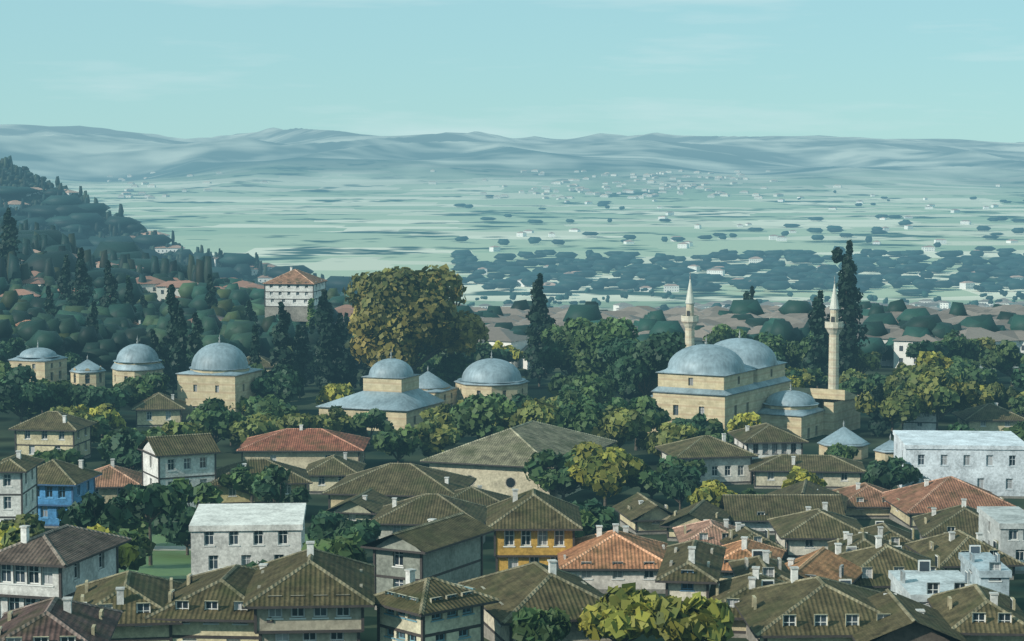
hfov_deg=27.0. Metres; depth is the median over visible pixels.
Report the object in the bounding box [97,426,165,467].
tree
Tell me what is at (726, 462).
house
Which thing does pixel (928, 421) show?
house
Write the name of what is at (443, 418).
tree
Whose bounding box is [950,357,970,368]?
tree
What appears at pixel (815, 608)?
house
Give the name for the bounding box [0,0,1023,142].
sky
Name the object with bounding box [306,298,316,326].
poplar tree
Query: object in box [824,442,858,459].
tree
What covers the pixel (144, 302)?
cypress tree
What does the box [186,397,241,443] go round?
tree
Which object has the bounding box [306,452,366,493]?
house
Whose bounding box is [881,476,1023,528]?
house
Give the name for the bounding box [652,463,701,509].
tree
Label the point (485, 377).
domed building
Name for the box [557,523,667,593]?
house
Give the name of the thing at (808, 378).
tree
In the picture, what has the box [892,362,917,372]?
tree
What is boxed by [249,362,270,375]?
tree
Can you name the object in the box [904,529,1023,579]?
house
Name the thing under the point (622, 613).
tree
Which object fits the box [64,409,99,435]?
tree
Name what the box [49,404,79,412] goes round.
tree
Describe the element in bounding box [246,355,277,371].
house
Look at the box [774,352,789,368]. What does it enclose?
tree
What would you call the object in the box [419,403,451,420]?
tree
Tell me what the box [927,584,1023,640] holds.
house
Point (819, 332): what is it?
cypress tree
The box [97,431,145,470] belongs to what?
tree
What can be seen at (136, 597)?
house
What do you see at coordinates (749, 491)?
tree
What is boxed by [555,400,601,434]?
tree
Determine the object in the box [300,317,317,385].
cypress tree
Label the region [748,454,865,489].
house
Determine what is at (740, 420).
tree
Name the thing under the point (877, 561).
house
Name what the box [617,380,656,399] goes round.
tree
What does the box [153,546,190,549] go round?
park path
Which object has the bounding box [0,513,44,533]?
tree
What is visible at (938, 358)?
tree
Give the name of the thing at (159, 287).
hill houses
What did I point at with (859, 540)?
house
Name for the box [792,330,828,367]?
tree
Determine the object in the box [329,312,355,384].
cypress tree
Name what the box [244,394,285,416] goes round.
tree
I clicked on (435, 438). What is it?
tree
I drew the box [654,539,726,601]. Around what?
house
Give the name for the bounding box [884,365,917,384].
tree
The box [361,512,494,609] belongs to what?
house
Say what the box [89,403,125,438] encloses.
tree
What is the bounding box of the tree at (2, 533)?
[0,526,17,543]
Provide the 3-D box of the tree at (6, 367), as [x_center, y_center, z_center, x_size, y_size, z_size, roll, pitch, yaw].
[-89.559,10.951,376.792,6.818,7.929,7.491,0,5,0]
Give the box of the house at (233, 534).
[189,503,305,574]
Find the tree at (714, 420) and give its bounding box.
[707,418,723,427]
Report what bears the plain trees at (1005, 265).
on the ground at (326, 202)
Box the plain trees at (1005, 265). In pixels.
[0,186,1023,294]
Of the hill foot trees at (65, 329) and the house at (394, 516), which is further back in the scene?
the hill foot trees at (65, 329)
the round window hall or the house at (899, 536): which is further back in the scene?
the round window hall
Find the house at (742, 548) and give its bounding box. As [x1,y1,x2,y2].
[719,536,786,580]
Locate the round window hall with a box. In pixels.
[420,420,616,498]
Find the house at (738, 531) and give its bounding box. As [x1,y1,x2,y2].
[719,522,787,551]
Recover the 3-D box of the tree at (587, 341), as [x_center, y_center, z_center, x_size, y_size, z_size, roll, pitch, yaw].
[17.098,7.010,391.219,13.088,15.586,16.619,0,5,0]
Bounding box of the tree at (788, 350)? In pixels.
[753,332,802,362]
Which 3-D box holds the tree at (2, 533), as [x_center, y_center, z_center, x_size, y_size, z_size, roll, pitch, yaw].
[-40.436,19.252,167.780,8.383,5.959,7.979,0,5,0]
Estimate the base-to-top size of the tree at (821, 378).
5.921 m
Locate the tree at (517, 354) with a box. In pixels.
[491,340,523,363]
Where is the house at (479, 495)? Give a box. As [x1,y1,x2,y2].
[450,485,510,505]
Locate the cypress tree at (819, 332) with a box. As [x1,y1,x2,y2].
[798,290,828,387]
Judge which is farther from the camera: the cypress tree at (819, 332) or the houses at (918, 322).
the houses at (918, 322)
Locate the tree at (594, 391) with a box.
[553,381,607,407]
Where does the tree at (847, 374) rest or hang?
on the ground at (326, 202)
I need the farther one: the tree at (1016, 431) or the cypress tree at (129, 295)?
the cypress tree at (129, 295)
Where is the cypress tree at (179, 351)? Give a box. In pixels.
[169,307,188,386]
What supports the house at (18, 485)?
on the ground at (326, 202)
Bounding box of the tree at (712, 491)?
[686,479,736,506]
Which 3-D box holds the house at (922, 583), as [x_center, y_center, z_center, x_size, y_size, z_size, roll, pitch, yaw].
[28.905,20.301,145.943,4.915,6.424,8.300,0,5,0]
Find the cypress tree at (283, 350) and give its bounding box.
[269,301,299,372]
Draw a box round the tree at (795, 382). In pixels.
[786,375,804,387]
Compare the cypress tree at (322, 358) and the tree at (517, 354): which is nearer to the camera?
the cypress tree at (322, 358)
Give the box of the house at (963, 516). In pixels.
[912,498,978,538]
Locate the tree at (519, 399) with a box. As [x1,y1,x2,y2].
[510,393,532,407]
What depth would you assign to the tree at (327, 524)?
205.68 m
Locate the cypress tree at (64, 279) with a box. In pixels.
[56,254,71,299]
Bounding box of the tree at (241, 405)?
[223,397,247,413]
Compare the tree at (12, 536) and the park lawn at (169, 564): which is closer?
the tree at (12, 536)
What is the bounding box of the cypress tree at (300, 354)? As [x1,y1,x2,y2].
[291,325,308,397]
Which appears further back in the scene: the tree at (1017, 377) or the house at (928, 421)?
the tree at (1017, 377)
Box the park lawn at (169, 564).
[119,534,308,578]
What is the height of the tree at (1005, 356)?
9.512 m
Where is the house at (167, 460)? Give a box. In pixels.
[137,433,220,507]
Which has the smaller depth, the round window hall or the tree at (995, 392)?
the round window hall
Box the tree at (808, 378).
[785,367,814,385]
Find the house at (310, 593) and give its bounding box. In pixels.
[242,541,375,640]
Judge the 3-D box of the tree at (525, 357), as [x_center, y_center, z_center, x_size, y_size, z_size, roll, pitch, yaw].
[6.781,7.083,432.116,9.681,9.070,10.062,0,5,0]
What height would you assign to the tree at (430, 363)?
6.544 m
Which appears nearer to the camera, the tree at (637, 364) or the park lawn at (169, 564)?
the park lawn at (169, 564)
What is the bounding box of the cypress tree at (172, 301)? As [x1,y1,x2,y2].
[160,283,186,393]
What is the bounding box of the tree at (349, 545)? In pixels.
[301,532,367,562]
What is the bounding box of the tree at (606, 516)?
[571,498,617,535]
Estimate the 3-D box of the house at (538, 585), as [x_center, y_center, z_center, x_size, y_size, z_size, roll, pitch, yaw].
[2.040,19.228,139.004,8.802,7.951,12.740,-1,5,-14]
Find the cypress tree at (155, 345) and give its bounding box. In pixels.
[150,329,163,374]
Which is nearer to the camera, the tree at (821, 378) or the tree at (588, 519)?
the tree at (588, 519)
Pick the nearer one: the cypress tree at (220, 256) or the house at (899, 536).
the house at (899, 536)
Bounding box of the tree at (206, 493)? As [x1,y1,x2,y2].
[170,478,223,547]
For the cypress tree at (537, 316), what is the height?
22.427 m
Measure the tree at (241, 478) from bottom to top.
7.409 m
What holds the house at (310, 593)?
on the ground at (326, 202)
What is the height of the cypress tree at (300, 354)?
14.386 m
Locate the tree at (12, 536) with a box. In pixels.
[0,526,40,548]
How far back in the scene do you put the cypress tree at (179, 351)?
388.90 m
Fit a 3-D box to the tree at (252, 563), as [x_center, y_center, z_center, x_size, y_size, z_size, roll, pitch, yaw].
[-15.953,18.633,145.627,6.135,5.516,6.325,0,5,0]
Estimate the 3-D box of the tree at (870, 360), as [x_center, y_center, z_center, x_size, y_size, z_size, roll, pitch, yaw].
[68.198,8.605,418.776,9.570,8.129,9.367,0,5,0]
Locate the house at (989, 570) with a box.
[958,545,1011,595]
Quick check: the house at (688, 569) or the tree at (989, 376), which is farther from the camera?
the tree at (989, 376)
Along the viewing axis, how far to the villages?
7428.54 m
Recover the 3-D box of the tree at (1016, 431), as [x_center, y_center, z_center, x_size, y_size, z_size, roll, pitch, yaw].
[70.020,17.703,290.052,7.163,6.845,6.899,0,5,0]
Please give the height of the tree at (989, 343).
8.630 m
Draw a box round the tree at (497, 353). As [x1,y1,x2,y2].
[463,346,512,363]
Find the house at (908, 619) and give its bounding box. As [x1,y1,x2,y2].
[852,588,966,640]
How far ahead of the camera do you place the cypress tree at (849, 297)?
406.96 m
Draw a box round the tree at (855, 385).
[839,375,873,394]
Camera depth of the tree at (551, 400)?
335.76 m
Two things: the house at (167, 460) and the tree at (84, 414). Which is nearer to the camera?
the house at (167, 460)
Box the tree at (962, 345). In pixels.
[932,329,980,360]
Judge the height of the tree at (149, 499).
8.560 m
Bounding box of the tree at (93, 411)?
[73,404,106,415]
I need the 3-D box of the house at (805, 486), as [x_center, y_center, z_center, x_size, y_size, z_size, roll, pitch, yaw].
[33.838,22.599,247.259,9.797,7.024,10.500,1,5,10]
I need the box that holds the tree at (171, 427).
[151,420,211,435]
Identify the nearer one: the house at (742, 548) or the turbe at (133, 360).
the house at (742, 548)
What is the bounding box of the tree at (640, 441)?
[635,421,670,456]
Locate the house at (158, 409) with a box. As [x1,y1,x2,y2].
[131,392,185,426]
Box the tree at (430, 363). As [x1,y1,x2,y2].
[413,354,447,373]
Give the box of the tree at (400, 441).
[370,423,422,462]
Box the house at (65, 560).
[0,524,131,618]
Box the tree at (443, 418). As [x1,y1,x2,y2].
[433,413,465,437]
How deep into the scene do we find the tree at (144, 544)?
181.73 m
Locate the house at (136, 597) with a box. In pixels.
[73,570,183,640]
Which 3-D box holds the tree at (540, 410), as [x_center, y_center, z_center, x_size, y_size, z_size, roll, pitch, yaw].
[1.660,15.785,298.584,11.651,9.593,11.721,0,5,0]
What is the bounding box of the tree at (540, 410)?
[488,398,559,431]
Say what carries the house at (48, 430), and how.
on the ground at (326, 202)
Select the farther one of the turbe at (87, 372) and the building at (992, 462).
the turbe at (87, 372)
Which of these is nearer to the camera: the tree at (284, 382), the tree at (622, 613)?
the tree at (622, 613)
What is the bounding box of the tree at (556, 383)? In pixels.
[547,372,614,395]
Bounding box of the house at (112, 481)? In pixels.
[95,459,141,503]
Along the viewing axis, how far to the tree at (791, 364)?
420.27 m
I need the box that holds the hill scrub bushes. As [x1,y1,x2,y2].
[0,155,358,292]
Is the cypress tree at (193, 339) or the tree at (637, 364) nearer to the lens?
the tree at (637, 364)
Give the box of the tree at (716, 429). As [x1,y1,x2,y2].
[696,422,733,442]
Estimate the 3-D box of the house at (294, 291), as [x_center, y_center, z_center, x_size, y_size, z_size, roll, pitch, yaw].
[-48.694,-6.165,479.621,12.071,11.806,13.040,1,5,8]
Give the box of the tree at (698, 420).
[670,412,709,429]
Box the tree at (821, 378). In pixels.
[801,368,827,387]
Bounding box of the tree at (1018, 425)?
[1012,421,1023,429]
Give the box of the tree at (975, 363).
[951,355,980,369]
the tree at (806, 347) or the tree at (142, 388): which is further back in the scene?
the tree at (806, 347)
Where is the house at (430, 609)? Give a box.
[373,568,498,640]
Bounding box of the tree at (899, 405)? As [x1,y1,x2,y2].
[855,383,926,435]
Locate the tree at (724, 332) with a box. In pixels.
[702,323,747,343]
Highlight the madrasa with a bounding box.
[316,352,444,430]
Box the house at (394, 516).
[373,493,486,542]
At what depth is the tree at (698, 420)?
307.85 m
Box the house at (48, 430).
[8,411,96,458]
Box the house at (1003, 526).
[977,506,1023,573]
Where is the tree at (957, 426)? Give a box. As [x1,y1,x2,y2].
[943,422,975,430]
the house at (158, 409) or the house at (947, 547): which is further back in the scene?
the house at (158, 409)
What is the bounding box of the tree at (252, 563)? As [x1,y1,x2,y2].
[244,559,267,566]
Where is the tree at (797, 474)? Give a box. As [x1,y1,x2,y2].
[781,466,827,487]
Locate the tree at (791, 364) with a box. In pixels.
[788,360,803,368]
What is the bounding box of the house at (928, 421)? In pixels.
[902,409,941,429]
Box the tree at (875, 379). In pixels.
[868,372,906,391]
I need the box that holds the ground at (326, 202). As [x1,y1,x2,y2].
[0,124,1023,640]
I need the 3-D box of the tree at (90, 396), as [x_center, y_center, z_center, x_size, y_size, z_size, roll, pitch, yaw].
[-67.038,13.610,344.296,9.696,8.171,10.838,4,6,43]
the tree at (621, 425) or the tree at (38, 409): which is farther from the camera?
the tree at (38, 409)
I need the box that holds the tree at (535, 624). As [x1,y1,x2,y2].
[510,606,571,640]
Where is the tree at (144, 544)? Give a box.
[111,528,155,570]
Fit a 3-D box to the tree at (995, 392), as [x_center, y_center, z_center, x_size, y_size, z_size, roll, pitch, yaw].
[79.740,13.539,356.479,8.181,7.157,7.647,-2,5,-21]
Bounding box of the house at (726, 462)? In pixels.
[655,433,758,484]
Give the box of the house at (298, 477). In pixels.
[211,458,312,503]
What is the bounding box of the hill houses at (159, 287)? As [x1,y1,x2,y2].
[0,253,353,324]
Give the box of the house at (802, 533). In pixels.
[767,502,865,558]
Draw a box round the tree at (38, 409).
[13,403,45,418]
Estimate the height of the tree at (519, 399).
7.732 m
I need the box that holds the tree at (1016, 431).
[1001,426,1023,440]
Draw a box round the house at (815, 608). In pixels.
[728,566,891,640]
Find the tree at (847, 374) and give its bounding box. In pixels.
[839,368,868,383]
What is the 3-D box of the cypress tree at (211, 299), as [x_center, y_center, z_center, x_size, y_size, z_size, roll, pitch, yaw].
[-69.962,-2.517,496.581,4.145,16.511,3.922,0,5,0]
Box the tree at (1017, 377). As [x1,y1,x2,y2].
[1011,363,1023,388]
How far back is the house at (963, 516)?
219.87 m
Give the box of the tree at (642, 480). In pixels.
[624,455,683,499]
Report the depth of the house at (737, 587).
142.80 m
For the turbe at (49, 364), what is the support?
on the ground at (326, 202)
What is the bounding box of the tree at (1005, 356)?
[979,340,1023,385]
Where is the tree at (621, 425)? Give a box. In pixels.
[581,405,644,447]
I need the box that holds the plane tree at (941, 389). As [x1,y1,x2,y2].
[904,360,983,429]
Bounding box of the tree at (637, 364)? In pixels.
[597,331,695,395]
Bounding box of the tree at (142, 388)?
[111,372,170,407]
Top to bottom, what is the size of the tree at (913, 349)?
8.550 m
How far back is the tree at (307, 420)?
306.29 m
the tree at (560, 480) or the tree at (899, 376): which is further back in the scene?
the tree at (899, 376)
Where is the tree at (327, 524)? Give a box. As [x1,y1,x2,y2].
[306,509,381,542]
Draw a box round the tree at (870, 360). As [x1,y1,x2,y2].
[854,346,881,373]
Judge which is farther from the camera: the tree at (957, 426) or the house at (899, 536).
the tree at (957, 426)
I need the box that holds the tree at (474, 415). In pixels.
[449,392,517,439]
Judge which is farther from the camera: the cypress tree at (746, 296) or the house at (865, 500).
the cypress tree at (746, 296)
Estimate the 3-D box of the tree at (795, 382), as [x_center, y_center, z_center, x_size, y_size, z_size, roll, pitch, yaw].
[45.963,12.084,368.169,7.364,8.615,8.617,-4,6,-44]
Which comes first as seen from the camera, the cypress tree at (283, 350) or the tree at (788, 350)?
the cypress tree at (283, 350)
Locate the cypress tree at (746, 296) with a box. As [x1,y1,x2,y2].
[743,286,754,299]
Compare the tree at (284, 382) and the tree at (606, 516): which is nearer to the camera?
the tree at (606, 516)
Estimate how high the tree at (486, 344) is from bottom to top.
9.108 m
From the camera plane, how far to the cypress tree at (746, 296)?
519.31 m
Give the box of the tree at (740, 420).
[726,411,761,431]
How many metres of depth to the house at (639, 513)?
236.22 m
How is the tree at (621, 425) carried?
on the ground at (326, 202)
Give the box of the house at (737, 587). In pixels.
[708,566,785,637]
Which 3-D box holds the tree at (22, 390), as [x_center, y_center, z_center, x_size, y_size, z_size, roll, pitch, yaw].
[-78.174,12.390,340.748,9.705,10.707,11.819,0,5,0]
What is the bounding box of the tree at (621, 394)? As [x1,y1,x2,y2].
[602,365,625,399]
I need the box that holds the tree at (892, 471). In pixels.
[859,455,922,489]
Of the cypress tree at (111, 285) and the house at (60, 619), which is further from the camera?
the cypress tree at (111, 285)
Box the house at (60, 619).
[0,597,123,640]
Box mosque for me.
[648,332,859,438]
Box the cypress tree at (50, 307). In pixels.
[44,285,57,316]
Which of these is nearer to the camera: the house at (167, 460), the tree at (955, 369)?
the house at (167, 460)
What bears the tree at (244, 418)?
on the ground at (326, 202)
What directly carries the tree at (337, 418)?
on the ground at (326, 202)
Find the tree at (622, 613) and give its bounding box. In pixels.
[577,582,658,640]
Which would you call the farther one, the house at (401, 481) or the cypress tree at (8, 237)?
the cypress tree at (8, 237)
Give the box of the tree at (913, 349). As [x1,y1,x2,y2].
[905,340,951,358]
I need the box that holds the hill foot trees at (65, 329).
[0,265,434,364]
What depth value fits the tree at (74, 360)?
411.50 m
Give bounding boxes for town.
[455,298,1023,368]
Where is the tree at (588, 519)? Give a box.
[573,503,597,537]
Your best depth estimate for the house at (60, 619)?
117.93 m
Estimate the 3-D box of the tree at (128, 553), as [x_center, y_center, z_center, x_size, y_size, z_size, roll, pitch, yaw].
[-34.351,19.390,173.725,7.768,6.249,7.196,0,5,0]
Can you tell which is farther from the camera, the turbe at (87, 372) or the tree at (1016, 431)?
the turbe at (87, 372)
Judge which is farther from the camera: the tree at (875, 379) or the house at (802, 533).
the tree at (875, 379)
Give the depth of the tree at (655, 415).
312.31 m
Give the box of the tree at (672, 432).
[644,423,698,457]
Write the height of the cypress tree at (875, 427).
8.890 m
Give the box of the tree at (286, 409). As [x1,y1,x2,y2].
[257,402,298,417]
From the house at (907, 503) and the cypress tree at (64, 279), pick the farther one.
the cypress tree at (64, 279)
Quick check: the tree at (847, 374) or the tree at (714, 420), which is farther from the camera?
the tree at (847, 374)
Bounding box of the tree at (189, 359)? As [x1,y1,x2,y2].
[185,352,192,369]
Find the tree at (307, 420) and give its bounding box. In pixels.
[275,412,322,429]
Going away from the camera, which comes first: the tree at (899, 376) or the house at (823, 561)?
the house at (823, 561)
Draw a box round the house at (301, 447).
[235,425,370,468]
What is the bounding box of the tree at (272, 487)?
[251,466,311,502]
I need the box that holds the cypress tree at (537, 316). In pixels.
[523,273,556,385]
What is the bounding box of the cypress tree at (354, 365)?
[346,337,359,389]
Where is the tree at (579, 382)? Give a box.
[559,373,617,403]
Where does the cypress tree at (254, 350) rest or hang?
on the ground at (326, 202)
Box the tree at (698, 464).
[683,459,706,474]
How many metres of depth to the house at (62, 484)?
241.62 m
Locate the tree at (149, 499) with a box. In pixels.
[118,481,188,564]
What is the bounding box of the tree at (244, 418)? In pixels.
[228,415,246,445]
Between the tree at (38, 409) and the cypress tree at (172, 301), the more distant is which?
the cypress tree at (172, 301)
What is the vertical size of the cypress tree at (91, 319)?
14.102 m
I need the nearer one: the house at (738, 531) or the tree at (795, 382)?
the house at (738, 531)
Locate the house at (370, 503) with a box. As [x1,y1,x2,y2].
[326,488,391,520]
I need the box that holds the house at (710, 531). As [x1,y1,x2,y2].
[672,519,735,545]
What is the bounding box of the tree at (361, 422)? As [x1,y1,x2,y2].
[344,408,393,444]
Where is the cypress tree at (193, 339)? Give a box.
[186,312,204,370]
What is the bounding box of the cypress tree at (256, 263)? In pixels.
[253,252,258,268]
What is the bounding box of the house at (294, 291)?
[262,267,327,321]
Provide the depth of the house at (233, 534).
181.70 m
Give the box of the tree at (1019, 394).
[1015,391,1023,397]
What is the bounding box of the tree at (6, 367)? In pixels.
[0,361,15,380]
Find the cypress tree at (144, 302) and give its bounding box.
[140,295,147,307]
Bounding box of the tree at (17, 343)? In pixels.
[0,337,25,357]
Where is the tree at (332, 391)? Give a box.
[316,382,354,404]
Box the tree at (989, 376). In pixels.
[963,364,997,384]
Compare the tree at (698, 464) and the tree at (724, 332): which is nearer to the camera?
the tree at (698, 464)
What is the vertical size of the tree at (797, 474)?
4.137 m
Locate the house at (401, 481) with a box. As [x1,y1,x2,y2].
[321,463,476,508]
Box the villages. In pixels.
[107,169,1000,198]
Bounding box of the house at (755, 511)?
[719,494,844,534]
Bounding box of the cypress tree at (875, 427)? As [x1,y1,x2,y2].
[866,383,890,436]
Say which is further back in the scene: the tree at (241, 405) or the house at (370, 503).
the tree at (241, 405)
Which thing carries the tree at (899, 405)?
on the ground at (326, 202)
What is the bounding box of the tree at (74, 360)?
[64,352,83,379]
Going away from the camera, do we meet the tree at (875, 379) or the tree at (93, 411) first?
the tree at (93, 411)
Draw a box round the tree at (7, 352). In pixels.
[0,344,15,362]
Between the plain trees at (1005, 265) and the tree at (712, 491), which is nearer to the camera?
the tree at (712, 491)
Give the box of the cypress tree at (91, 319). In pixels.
[86,300,98,364]
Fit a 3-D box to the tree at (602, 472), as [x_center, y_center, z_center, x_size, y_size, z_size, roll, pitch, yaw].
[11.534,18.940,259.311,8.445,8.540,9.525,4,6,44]
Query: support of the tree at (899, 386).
on the ground at (326, 202)
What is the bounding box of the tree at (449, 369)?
[430,353,470,386]
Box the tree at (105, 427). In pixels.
[91,414,112,442]
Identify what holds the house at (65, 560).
on the ground at (326, 202)
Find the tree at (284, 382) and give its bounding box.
[251,363,304,404]
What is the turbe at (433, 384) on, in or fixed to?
on the ground at (326, 202)
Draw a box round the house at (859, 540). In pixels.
[827,531,897,552]
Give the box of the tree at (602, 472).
[565,441,646,505]
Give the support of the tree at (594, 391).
on the ground at (326, 202)
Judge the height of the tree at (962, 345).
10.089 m
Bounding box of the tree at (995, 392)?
[972,382,1019,409]
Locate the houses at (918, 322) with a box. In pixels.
[456,285,1023,359]
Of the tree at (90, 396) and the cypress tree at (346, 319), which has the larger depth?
the cypress tree at (346, 319)
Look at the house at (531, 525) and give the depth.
176.99 m
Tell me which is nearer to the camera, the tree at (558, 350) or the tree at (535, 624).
the tree at (535, 624)
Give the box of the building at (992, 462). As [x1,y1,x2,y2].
[893,430,1023,498]
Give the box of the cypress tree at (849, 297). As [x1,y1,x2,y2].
[825,239,869,375]
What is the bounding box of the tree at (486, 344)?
[436,340,492,355]
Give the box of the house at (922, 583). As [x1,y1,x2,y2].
[888,560,972,606]
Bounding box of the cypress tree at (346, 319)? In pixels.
[343,312,351,349]
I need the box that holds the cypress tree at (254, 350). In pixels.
[248,324,262,365]
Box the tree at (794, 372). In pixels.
[785,369,809,387]
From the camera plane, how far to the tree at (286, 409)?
312.37 m
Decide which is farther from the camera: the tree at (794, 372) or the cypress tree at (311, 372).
the cypress tree at (311, 372)
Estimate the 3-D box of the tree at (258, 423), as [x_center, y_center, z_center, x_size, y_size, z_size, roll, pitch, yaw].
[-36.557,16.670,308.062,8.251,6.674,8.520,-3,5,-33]
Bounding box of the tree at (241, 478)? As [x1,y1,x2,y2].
[217,464,277,502]
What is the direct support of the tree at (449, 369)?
on the ground at (326, 202)
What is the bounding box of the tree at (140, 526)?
[114,506,158,535]
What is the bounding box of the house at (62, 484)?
[37,459,101,527]
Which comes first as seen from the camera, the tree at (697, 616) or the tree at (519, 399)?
the tree at (697, 616)
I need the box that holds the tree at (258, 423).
[226,412,292,445]
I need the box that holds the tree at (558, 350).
[538,317,592,375]
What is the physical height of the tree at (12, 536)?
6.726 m
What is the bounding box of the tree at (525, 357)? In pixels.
[522,339,546,373]
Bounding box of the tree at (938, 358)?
[915,351,952,367]
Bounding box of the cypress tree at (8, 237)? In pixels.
[0,207,21,267]
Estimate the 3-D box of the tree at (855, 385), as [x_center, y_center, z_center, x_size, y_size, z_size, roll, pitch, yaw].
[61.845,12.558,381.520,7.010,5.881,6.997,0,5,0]
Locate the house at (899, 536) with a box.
[860,521,916,551]
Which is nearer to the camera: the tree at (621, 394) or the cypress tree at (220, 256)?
the tree at (621, 394)
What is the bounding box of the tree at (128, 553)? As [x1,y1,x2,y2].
[74,523,139,567]
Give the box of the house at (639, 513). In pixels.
[612,492,673,534]
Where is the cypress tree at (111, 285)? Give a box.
[99,260,118,307]
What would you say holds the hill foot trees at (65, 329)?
on the ground at (326, 202)
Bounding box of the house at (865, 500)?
[833,482,890,518]
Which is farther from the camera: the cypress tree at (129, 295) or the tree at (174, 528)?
the cypress tree at (129, 295)
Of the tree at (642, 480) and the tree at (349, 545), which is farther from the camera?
the tree at (642, 480)
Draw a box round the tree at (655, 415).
[608,395,671,450]
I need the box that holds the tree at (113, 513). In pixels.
[57,491,132,530]
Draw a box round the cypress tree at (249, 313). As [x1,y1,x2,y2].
[244,300,261,334]
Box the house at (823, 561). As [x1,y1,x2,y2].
[784,546,862,583]
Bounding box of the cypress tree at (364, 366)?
[359,355,372,390]
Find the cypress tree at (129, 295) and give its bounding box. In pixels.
[121,275,136,317]
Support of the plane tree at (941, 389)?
on the ground at (326, 202)
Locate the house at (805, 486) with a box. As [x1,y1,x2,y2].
[767,479,847,512]
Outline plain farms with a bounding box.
[3,187,1023,291]
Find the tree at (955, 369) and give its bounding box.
[945,362,982,383]
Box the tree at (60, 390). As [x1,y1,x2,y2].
[36,378,74,410]
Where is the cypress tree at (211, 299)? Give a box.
[204,274,218,308]
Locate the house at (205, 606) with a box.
[144,563,273,640]
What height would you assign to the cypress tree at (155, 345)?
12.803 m
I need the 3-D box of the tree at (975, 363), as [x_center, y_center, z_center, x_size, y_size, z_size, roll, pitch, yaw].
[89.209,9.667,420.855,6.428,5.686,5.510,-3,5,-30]
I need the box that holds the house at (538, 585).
[458,559,611,640]
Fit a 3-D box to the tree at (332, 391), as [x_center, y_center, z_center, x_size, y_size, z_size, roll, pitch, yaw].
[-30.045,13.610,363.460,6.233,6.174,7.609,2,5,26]
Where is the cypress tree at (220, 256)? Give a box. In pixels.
[216,248,224,266]
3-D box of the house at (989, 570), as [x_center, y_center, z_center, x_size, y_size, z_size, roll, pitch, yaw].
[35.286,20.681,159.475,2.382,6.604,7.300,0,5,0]
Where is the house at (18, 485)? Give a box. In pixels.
[0,450,44,521]
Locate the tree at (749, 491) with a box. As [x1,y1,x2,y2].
[740,488,764,493]
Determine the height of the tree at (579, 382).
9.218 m
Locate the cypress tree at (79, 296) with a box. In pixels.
[65,247,95,306]
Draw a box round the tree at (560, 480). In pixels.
[522,449,591,499]
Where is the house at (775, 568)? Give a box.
[728,549,790,581]
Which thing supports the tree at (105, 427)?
on the ground at (326, 202)
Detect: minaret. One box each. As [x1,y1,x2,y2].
[681,272,698,347]
[823,277,843,408]
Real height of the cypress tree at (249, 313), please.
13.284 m
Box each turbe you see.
[8,343,67,381]
[69,355,105,386]
[111,337,164,385]
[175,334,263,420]
[419,367,458,406]
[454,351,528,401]
[817,421,869,459]
[873,433,893,461]
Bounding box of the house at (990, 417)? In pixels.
[952,403,1023,430]
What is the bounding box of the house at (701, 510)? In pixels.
[659,499,729,540]
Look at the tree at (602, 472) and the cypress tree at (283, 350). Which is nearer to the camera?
the tree at (602, 472)
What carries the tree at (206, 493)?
on the park lawn at (169, 564)
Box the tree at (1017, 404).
[1008,396,1023,416]
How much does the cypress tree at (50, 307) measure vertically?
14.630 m
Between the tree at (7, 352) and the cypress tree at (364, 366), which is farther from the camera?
the tree at (7, 352)
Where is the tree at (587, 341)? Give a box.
[570,317,639,374]
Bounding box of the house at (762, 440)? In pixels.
[727,423,808,479]
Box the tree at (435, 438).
[413,418,461,456]
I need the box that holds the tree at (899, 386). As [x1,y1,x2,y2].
[892,382,906,390]
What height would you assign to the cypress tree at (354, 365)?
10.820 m
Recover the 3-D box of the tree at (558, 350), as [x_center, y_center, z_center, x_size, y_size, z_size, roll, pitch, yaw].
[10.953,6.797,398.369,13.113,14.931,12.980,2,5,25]
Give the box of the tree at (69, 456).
[33,448,86,466]
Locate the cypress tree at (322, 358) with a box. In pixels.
[309,289,341,388]
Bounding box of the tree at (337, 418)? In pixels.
[313,405,351,433]
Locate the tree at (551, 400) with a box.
[538,395,558,404]
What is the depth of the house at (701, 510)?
230.69 m
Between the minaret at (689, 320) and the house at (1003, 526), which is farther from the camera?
the minaret at (689, 320)
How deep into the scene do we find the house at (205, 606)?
129.51 m
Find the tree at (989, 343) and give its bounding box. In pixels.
[974,337,998,368]
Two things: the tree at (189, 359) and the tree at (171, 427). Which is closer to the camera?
the tree at (171, 427)
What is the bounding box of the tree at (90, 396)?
[68,384,130,411]
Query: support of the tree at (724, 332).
on the ground at (326, 202)
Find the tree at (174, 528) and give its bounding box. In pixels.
[151,506,196,554]
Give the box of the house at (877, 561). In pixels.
[834,535,944,591]
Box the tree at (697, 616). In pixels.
[649,591,734,640]
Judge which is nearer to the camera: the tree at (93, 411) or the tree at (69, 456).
the tree at (69, 456)
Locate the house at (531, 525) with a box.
[486,488,582,571]
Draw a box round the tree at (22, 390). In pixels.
[0,365,52,422]
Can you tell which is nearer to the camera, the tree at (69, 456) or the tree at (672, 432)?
the tree at (69, 456)
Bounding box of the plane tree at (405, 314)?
[342,264,489,370]
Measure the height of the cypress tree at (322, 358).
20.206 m

